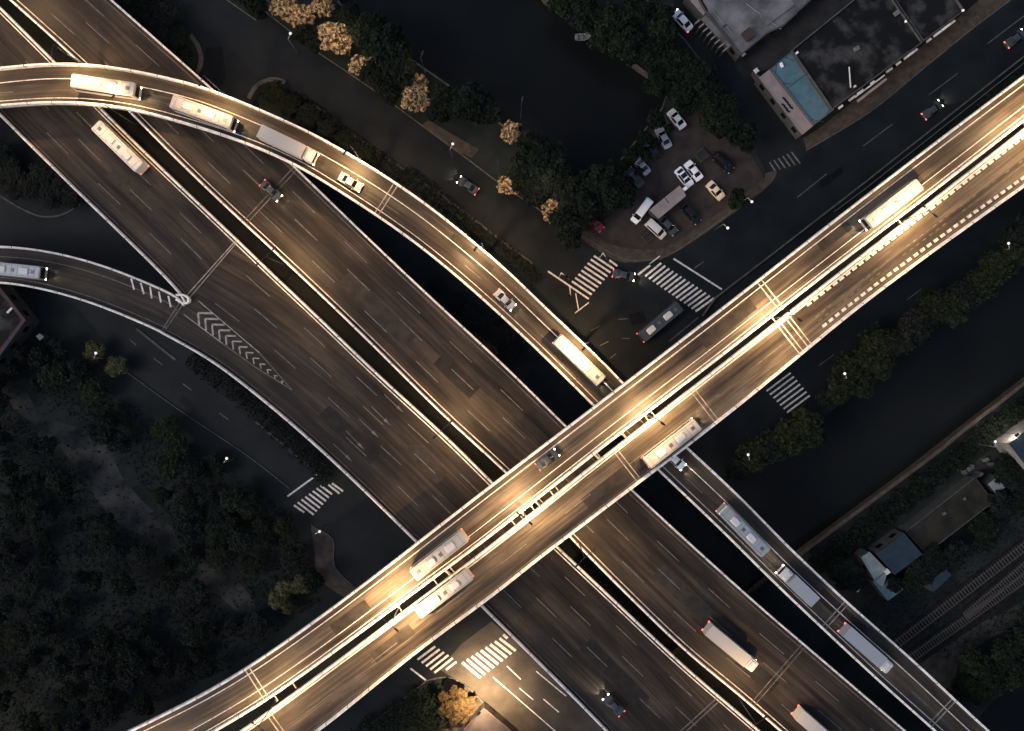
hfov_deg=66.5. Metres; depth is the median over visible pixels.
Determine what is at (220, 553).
green tree
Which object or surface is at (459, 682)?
kerb
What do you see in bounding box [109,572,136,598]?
green tree
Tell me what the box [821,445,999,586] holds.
gravel path
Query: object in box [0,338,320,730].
undergrowth
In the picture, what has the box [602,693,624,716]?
car
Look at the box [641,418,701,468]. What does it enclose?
coach
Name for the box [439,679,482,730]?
pavement
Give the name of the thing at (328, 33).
golden tree
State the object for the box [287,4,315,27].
golden tree
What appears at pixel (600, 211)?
green tree
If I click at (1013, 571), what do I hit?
railway track
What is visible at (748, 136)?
green tree
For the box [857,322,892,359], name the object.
green tree
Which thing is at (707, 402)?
viaduct
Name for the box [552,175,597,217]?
green tree
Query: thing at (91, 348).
olive tree
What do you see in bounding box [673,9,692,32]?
car
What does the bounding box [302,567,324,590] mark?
green tree
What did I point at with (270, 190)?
car
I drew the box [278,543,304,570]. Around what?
green tree
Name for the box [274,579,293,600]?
olive tree
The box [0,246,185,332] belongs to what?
slip road
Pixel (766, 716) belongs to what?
street lamp
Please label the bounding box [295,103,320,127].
green tree
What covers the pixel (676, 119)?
parked car
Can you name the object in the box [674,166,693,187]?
parked car
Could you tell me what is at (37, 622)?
green tree
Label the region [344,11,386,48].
green tree
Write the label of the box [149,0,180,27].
green tree
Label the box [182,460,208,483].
green tree
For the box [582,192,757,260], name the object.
kerb
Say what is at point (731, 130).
green tree
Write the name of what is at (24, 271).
coach
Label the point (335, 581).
pavement
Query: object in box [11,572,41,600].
green tree
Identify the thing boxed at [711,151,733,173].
parked car
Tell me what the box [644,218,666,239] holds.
parked van
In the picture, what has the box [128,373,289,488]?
kerb
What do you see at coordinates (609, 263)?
traffic light
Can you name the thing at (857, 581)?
green tree
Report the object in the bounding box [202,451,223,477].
green tree
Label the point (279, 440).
kerb
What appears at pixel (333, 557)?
kerb
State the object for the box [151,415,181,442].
green tree
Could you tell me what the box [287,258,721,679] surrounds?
stop lines
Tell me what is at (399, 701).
kerb
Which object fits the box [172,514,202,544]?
green tree
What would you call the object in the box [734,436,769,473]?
green tree
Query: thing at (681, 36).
kerb
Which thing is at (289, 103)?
green tree
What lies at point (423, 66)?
street lamp
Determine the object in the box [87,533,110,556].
green tree
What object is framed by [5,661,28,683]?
green tree
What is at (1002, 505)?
green tree
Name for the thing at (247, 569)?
green tree
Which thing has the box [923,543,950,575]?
green tree
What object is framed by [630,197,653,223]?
parked van
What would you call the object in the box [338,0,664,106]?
canal bank
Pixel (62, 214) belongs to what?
kerb
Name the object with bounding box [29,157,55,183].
green tree
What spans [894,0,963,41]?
building
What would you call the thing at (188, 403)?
road patch
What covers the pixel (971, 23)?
planter kerb
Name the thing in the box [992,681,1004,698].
green tree
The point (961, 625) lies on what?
railway track
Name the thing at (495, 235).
kerb
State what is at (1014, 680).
green tree
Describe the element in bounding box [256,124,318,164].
lorry
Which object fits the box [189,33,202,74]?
kerb
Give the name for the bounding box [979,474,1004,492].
shed
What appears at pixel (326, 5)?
golden tree
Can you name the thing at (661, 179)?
parking lot
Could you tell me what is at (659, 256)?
traffic light
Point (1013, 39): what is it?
car
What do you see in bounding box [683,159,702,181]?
parked car
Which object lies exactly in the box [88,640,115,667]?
green tree
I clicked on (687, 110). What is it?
green tree
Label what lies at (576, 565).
street lamp
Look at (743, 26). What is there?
building
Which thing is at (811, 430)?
green tree
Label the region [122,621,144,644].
green tree
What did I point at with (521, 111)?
street lamp
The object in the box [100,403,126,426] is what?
green tree
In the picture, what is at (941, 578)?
shed
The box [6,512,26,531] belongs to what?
green tree
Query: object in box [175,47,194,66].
green tree
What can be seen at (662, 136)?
parked car
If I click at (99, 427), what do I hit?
green tree
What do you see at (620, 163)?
green tree
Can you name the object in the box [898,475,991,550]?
building
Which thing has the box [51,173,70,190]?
green tree
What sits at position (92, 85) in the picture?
coach
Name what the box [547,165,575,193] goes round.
green tree
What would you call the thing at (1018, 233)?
green tree
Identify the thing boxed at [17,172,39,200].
green tree
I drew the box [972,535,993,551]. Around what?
green tree
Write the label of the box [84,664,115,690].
green tree
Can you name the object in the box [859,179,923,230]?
coach
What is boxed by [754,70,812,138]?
building
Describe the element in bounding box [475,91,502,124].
green tree
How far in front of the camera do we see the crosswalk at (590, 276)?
159.98 m
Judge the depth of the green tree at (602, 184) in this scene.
152.44 m
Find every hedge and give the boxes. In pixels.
[185,353,336,486]
[290,88,541,285]
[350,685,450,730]
[401,165,480,236]
[693,66,1023,328]
[806,390,1023,574]
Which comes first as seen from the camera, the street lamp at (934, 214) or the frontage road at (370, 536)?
the street lamp at (934, 214)
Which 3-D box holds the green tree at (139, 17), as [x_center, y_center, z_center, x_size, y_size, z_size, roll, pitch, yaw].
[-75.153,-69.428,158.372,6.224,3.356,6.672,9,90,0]
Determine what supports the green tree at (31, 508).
on the ground
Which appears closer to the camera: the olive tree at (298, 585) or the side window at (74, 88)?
the side window at (74, 88)
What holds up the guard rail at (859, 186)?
on the frontage road at (370, 536)
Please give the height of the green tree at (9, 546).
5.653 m
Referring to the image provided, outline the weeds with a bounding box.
[863,511,1023,658]
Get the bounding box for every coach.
[0,262,47,280]
[70,74,141,100]
[91,120,148,174]
[169,95,238,132]
[410,528,468,580]
[414,566,473,617]
[552,334,605,384]
[636,302,682,341]
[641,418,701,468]
[716,503,769,556]
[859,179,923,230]
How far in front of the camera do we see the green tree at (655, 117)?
155.17 m
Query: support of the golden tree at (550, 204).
on the ground
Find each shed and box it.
[853,548,889,587]
[867,528,921,574]
[924,569,951,591]
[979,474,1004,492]
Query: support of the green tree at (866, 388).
on the ground
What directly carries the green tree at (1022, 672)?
on the ground
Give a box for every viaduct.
[127,74,1023,730]
[239,128,1023,730]
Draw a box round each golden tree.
[268,0,298,22]
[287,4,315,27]
[310,0,334,17]
[316,21,352,54]
[348,54,370,76]
[400,82,430,112]
[410,73,427,86]
[437,685,477,725]
[496,175,520,194]
[500,120,520,144]
[541,196,559,220]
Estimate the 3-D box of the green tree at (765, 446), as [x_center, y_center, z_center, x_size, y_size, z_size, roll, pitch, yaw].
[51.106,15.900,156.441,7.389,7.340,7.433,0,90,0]
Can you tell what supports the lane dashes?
on the frontage road at (370, 536)
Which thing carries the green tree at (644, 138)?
on the ground
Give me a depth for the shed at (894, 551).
155.50 m
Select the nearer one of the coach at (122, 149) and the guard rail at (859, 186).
the coach at (122, 149)
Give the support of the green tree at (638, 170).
on the ground
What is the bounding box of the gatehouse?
[683,0,707,22]
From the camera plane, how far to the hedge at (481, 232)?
159.00 m
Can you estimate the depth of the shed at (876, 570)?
156.00 m
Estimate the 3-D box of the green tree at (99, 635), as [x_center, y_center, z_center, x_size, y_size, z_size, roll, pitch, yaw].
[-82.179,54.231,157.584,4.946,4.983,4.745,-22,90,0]
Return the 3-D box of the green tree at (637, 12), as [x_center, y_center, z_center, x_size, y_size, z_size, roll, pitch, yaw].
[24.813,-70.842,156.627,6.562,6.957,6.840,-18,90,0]
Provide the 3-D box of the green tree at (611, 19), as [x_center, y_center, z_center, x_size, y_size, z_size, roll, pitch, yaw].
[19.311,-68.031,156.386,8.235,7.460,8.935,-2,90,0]
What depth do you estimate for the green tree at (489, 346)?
156.98 m
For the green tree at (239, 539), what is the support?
on the ground
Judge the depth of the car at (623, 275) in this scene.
158.98 m
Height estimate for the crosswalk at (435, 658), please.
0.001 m
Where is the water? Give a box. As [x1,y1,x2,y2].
[340,0,1023,730]
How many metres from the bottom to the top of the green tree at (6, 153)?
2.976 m
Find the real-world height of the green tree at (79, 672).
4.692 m
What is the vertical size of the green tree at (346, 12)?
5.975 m
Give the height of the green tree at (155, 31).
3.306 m
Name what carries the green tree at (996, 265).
on the ground
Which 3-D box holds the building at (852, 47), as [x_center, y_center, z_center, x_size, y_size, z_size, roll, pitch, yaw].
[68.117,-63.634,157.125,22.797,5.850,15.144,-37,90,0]
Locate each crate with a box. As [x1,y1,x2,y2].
[960,469,967,474]
[981,457,988,461]
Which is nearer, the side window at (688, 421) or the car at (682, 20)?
the side window at (688, 421)
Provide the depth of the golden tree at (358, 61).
155.03 m
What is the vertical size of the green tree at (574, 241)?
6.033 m
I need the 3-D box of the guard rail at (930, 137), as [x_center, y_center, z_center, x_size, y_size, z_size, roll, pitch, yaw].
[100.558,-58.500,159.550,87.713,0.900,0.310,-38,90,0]
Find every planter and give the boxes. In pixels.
[641,231,653,243]
[694,148,709,162]
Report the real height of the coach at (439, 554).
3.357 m
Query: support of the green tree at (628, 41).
on the ground
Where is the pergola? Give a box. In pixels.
[692,15,730,56]
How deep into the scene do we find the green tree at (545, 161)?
152.30 m
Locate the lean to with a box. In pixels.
[867,578,902,600]
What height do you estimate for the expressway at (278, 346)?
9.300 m
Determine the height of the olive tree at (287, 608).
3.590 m
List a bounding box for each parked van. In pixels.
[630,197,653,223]
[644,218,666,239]
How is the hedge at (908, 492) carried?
on the ground
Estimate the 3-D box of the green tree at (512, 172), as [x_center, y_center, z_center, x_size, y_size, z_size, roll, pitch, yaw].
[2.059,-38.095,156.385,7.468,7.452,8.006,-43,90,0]
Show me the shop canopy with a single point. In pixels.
(872, 89)
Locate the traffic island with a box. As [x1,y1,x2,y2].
[248,83,574,322]
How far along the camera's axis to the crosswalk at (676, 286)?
159.98 m
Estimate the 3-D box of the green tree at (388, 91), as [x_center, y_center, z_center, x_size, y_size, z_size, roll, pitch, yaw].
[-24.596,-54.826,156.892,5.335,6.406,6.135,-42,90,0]
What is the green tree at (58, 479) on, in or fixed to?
on the ground
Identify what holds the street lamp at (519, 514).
on the viaduct at (493, 508)
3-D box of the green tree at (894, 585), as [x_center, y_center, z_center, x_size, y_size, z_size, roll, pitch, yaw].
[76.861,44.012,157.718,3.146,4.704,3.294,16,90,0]
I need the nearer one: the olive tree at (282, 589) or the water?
the olive tree at (282, 589)
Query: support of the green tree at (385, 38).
on the ground
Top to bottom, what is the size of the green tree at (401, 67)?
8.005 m
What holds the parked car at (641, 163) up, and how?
on the parking lot
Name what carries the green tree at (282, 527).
on the ground
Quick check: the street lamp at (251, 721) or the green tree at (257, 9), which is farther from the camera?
the green tree at (257, 9)
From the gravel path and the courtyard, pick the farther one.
the gravel path
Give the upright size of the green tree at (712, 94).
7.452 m
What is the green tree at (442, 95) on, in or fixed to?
on the ground
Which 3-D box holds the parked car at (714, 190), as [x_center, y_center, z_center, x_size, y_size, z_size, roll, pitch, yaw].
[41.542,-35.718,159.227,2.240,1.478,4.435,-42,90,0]
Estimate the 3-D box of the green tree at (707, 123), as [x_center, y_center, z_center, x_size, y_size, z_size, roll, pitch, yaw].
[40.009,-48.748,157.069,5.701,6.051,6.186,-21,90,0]
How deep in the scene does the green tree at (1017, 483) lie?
155.88 m
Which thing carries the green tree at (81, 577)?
on the ground
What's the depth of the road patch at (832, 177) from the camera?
159.99 m
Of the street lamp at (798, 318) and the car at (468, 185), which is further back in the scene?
the car at (468, 185)
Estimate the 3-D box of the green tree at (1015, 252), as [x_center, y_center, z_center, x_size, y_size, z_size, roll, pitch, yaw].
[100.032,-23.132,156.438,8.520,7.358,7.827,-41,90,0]
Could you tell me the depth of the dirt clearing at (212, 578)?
159.99 m
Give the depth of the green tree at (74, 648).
156.49 m
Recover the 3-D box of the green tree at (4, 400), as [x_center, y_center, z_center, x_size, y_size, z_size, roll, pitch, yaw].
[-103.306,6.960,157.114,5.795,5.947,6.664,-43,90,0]
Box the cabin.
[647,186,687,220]
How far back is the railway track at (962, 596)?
159.88 m
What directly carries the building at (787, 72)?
on the ground
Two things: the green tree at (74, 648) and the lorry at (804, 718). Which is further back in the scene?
the green tree at (74, 648)
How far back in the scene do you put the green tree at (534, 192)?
153.94 m
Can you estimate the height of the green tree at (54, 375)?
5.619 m
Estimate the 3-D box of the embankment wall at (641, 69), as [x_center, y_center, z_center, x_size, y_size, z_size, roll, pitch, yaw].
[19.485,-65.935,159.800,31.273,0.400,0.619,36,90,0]
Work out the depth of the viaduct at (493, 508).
144.00 m
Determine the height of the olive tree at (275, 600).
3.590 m
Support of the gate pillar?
on the ground
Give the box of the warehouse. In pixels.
[992,420,1023,468]
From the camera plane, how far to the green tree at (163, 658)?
155.20 m
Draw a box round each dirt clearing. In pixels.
[2,382,183,551]
[191,558,255,616]
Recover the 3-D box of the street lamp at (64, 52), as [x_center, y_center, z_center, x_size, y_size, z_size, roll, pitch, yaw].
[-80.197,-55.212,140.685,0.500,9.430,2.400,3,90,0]
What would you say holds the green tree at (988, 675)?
on the ground
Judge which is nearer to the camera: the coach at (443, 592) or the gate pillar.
the coach at (443, 592)
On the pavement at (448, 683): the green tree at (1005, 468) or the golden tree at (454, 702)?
the golden tree at (454, 702)
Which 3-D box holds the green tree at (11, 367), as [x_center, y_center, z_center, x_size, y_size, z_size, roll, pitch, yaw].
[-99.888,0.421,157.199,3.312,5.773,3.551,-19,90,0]
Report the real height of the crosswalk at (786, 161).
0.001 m
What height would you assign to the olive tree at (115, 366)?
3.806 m
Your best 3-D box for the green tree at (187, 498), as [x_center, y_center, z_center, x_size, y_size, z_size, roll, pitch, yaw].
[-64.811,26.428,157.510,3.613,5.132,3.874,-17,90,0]
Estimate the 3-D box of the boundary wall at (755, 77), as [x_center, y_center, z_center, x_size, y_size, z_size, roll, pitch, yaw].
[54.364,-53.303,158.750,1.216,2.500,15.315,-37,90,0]
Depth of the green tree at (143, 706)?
155.23 m
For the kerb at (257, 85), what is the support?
on the frontage road at (370, 536)
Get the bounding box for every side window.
[74,88,131,97]
[105,124,143,161]
[173,109,225,128]
[414,531,457,565]
[418,569,462,603]
[644,421,688,455]
[866,181,910,215]
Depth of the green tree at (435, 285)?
157.23 m
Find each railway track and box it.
[891,536,1023,648]
[906,569,1023,662]
[959,557,1023,619]
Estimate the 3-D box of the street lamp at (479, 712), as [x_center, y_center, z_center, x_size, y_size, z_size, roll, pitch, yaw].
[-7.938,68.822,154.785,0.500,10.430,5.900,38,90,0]
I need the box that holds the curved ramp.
[0,63,989,730]
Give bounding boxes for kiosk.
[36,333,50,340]
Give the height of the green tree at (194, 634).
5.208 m
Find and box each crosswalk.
[294,483,343,514]
[417,646,456,672]
[461,634,515,678]
[572,255,617,294]
[638,262,713,311]
[766,373,809,412]
[769,152,799,170]
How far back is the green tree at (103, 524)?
155.52 m
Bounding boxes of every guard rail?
[702,56,1023,315]
[834,63,1023,211]
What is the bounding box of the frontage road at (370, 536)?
[0,0,1023,730]
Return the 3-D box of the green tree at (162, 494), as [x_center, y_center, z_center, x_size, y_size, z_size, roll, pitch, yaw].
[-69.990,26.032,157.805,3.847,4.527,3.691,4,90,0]
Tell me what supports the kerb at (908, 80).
on the ground
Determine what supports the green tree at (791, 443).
on the ground
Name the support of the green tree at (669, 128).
on the ground
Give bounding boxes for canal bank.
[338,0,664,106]
[671,377,1023,654]
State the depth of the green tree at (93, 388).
156.74 m
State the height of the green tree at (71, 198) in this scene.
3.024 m
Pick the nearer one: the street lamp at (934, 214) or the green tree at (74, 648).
the street lamp at (934, 214)
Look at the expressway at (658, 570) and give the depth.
152.00 m
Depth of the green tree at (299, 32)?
155.15 m
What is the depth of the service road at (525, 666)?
159.99 m
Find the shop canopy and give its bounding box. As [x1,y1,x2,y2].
[855,75,886,101]
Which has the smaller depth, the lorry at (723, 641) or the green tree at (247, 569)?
the lorry at (723, 641)
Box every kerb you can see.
[0,195,80,217]
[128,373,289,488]
[136,328,175,360]
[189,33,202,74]
[247,77,285,99]
[255,421,312,468]
[266,12,540,210]
[294,88,532,264]
[312,526,355,588]
[364,681,425,729]
[425,677,483,702]
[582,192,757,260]
[646,0,708,74]
[806,0,1010,150]
[969,15,981,26]
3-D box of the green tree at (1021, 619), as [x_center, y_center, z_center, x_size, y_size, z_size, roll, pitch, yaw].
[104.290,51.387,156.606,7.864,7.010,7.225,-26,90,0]
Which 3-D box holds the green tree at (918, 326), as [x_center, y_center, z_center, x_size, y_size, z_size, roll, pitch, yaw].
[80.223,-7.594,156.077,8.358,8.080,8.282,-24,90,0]
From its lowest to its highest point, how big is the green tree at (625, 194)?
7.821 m
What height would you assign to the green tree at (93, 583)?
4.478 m
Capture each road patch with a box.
[179,395,196,410]
[206,46,225,88]
[629,311,646,325]
[819,167,844,186]
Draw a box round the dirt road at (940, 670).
[919,601,1023,690]
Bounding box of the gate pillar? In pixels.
[751,68,758,76]
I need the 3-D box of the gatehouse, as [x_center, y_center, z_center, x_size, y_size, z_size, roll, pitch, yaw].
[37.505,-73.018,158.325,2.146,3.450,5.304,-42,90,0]
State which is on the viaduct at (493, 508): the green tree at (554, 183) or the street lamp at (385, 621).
the street lamp at (385, 621)
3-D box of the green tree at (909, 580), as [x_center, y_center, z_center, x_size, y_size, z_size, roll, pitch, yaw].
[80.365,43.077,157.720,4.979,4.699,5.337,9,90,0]
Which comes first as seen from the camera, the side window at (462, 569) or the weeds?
the side window at (462, 569)
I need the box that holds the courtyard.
[742,0,851,72]
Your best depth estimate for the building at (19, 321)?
155.02 m
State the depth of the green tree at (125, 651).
155.48 m
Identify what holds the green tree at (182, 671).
on the ground
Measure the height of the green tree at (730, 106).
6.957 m
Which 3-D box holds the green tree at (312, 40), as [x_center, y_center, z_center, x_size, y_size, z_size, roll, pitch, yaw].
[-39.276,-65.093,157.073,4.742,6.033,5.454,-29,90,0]
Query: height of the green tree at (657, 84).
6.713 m
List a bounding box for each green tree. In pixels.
[0,140,17,165]
[0,156,27,183]
[0,374,8,388]
[0,389,10,416]
[0,430,16,445]
[0,459,19,476]
[0,537,22,554]
[0,595,15,612]
[0,611,9,624]
[0,624,27,651]
[0,670,5,680]
[0,690,14,712]
[1,490,23,510]
[3,182,22,200]
[3,358,25,375]
[5,474,23,490]
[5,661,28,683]
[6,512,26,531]
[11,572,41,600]
[13,344,30,362]
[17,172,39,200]
[17,711,41,730]
[18,496,45,522]
[21,470,44,491]
[23,437,38,453]
[24,612,51,637]
[24,648,43,666]
[27,346,51,369]
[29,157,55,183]
[30,626,57,655]
[36,181,61,209]
[36,356,71,391]
[37,435,58,455]
[43,654,72,680]
[44,337,68,363]
[45,467,74,491]
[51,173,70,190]
[52,695,67,709]
[56,635,88,663]
[61,186,80,208]
[67,359,93,381]
[73,569,93,584]
[73,664,88,679]
[78,373,108,402]
[82,410,116,444]
[83,571,103,592]
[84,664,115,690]
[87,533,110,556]
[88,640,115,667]
[90,624,115,646]
[94,512,118,537]
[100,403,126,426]
[106,429,132,453]
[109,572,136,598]
[111,639,138,668]
[113,0,133,13]
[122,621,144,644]
[129,5,153,29]
[132,542,156,564]
[133,693,154,715]
[135,635,159,657]
[145,20,169,41]
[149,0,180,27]
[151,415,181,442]
[152,452,180,480]
[152,647,173,668]
[154,486,172,503]
[160,576,180,595]
[161,35,178,53]
[164,433,189,459]
[169,544,200,576]
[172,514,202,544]
[173,660,194,681]
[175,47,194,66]
[180,487,198,506]
[181,578,210,608]
[181,619,209,647]
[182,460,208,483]
[186,64,197,73]
[200,516,229,547]
[201,499,230,521]
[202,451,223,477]
[204,543,232,568]
[218,485,244,512]
[227,526,257,552]
[234,0,246,6]
[236,491,262,519]
[237,556,262,581]
[243,608,272,637]
[245,0,267,19]
[252,514,271,536]
[260,79,284,104]
[273,516,292,536]
[278,92,301,115]
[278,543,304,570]
[291,23,311,46]
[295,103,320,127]
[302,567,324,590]
[304,26,321,53]
[316,118,335,137]
[334,129,352,146]
[335,0,360,25]
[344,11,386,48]
[358,60,383,86]
[358,144,374,162]
[359,22,409,67]
[373,76,401,105]
[374,42,416,86]
[426,276,443,293]
[427,102,449,122]
[430,82,458,114]
[443,292,464,314]
[447,81,485,124]
[456,302,480,325]
[472,314,497,340]
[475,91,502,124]
[481,337,499,355]
[486,324,516,354]
[505,152,535,192]
[517,130,550,159]
[519,134,571,182]
[519,177,552,206]
[546,0,575,17]
[546,205,584,236]
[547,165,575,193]
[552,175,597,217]
[556,230,581,249]
[565,0,601,34]
[576,163,623,204]
[577,201,604,224]
[586,27,608,52]
[592,1,628,41]
[595,170,636,211]
[604,158,627,177]
[607,25,648,66]
[622,145,639,164]
[623,0,653,27]
[634,166,643,174]
[636,129,652,146]
[637,36,667,73]
[640,151,651,161]
[641,68,672,97]
[645,16,677,43]
[646,108,665,128]
[648,0,674,22]
[650,138,660,147]
[660,43,694,82]
[663,79,695,109]
[664,123,673,133]
[678,56,719,98]
[680,103,693,115]
[691,76,729,115]
[697,112,719,133]
[709,93,740,122]
[712,111,743,141]
[724,454,749,479]
[728,187,749,209]
[729,121,759,154]
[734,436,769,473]
[753,427,786,463]
[769,418,804,461]
[788,406,824,449]
[812,429,826,447]
[814,389,835,409]
[826,371,859,405]
[828,555,863,590]
[831,350,864,381]
[848,572,867,591]
[850,345,885,374]
[855,373,876,399]
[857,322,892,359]
[874,357,896,381]
[885,328,916,357]
[886,576,901,592]
[897,305,937,346]
[901,571,924,593]
[905,551,935,585]
[913,289,946,324]
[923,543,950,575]
[935,287,969,328]
[943,539,970,566]
[945,689,961,703]
[949,276,981,312]
[950,674,978,700]
[957,645,987,675]
[964,270,998,307]
[968,511,1001,543]
[970,678,993,706]
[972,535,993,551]
[973,653,1008,690]
[974,248,1018,288]
[987,489,1015,518]
[989,637,1023,671]
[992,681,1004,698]
[993,452,1021,484]
[997,231,1023,270]
[1002,624,1023,657]
[1003,467,1023,492]
[1004,211,1023,246]
[1004,667,1023,691]
[1011,491,1023,516]
[1017,612,1023,625]
[1019,657,1023,678]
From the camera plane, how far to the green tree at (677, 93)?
154.28 m
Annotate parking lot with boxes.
[590,108,762,248]
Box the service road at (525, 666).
[440,622,603,730]
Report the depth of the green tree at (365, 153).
157.09 m
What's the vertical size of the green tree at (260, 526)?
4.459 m
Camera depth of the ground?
160.00 m
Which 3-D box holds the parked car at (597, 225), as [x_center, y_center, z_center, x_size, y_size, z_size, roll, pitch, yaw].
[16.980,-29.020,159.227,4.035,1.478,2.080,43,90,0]
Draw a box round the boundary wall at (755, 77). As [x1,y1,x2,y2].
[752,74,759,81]
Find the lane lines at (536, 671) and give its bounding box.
[493,287,588,730]
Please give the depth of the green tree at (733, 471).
154.72 m
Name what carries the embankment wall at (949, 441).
on the ground
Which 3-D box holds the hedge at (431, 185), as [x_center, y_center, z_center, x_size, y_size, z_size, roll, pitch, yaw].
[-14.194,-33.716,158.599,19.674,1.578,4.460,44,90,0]
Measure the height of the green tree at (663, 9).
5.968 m
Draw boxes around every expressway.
[0,6,760,730]
[10,0,905,730]
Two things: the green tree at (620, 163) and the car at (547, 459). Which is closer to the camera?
the car at (547, 459)
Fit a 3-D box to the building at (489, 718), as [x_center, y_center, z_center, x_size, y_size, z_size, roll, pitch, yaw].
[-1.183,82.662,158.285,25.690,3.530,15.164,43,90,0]
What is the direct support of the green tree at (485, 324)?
on the ground
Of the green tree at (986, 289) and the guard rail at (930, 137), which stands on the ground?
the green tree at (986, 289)
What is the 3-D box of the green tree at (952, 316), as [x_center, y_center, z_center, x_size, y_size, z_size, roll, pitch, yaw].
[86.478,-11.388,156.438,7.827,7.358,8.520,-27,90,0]
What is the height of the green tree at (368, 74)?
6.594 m
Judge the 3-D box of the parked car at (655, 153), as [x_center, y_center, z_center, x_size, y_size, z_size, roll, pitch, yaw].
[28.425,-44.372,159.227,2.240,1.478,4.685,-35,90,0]
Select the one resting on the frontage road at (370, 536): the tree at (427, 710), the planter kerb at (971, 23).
the tree at (427, 710)
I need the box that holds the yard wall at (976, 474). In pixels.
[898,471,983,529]
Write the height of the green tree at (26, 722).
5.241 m
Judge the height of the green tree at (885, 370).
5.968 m
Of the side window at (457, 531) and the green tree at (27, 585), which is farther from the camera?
the green tree at (27, 585)
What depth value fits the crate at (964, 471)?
159.05 m
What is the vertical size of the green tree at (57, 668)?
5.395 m
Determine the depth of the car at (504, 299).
148.65 m
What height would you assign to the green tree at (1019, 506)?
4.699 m
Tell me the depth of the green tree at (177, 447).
155.84 m
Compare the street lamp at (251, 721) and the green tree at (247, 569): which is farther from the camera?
the green tree at (247, 569)
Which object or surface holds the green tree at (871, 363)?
on the ground
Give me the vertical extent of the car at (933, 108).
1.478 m
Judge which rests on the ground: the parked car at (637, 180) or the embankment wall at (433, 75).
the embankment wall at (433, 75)
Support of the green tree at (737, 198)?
on the ground
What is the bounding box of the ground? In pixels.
[0,0,1023,730]
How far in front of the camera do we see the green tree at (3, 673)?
157.45 m
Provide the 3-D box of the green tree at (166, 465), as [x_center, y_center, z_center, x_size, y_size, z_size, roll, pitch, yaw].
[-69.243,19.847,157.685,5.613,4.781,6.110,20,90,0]
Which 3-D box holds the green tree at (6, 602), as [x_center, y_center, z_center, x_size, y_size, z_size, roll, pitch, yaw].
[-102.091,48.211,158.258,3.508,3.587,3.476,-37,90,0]
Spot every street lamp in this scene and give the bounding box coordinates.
[51,44,80,62]
[93,95,153,137]
[198,75,223,93]
[249,700,276,730]
[255,246,289,267]
[336,22,350,55]
[342,145,360,159]
[382,605,400,631]
[420,50,428,82]
[432,419,452,439]
[462,711,480,730]
[516,508,532,524]
[519,96,523,125]
[574,543,595,567]
[645,412,665,425]
[735,693,767,730]
[773,308,801,321]
[897,204,937,223]
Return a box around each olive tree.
[82,340,104,363]
[104,355,128,376]
[267,590,286,609]
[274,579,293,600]
[280,600,292,614]
[290,574,309,593]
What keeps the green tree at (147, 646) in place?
on the ground
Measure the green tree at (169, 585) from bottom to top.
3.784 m
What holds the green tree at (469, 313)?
on the ground
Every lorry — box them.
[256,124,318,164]
[702,621,758,671]
[775,565,819,606]
[791,705,828,730]
[837,622,892,672]
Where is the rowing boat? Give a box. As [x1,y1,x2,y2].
[575,33,590,40]
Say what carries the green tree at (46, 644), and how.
on the ground
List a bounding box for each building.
[0,284,39,373]
[458,701,518,730]
[698,0,810,61]
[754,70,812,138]
[770,52,833,125]
[790,0,921,109]
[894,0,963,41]
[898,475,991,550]
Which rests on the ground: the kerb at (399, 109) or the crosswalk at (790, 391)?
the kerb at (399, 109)
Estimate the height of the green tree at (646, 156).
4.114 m
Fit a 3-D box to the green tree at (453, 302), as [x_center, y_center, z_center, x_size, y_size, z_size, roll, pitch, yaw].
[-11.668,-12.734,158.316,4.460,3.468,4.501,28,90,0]
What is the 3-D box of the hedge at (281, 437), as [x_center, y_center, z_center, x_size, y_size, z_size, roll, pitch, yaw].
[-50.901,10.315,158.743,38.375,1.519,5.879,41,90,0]
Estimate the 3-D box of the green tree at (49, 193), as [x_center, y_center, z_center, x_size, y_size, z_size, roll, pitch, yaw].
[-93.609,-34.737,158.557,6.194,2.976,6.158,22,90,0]
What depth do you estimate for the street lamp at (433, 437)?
140.69 m
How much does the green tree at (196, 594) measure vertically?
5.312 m
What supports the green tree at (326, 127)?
on the ground
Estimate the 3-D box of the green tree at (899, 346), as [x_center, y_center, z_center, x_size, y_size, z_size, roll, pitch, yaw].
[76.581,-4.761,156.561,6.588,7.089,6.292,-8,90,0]
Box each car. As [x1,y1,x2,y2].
[259,179,282,201]
[337,171,363,191]
[456,176,479,194]
[493,288,515,310]
[534,448,559,470]
[589,218,604,232]
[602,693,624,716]
[612,269,635,280]
[625,166,645,188]
[634,158,650,175]
[643,142,660,159]
[655,127,672,149]
[657,215,678,235]
[667,108,686,130]
[670,455,686,470]
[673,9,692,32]
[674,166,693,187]
[680,202,700,224]
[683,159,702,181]
[705,180,724,200]
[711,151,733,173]
[920,100,942,119]
[1003,29,1023,48]
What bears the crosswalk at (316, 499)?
on the frontage road at (370, 536)
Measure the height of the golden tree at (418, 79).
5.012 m
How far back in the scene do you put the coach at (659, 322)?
156.89 m
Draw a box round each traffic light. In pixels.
[599,252,610,264]
[649,249,668,263]
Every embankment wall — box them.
[337,1,503,126]
[544,0,666,88]
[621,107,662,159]
[797,380,1023,556]
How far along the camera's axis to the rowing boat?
162.05 m
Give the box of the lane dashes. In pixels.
[130,0,1023,419]
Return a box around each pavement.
[311,524,354,596]
[422,120,478,157]
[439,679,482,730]
[579,170,776,262]
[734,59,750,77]
[803,0,1008,149]

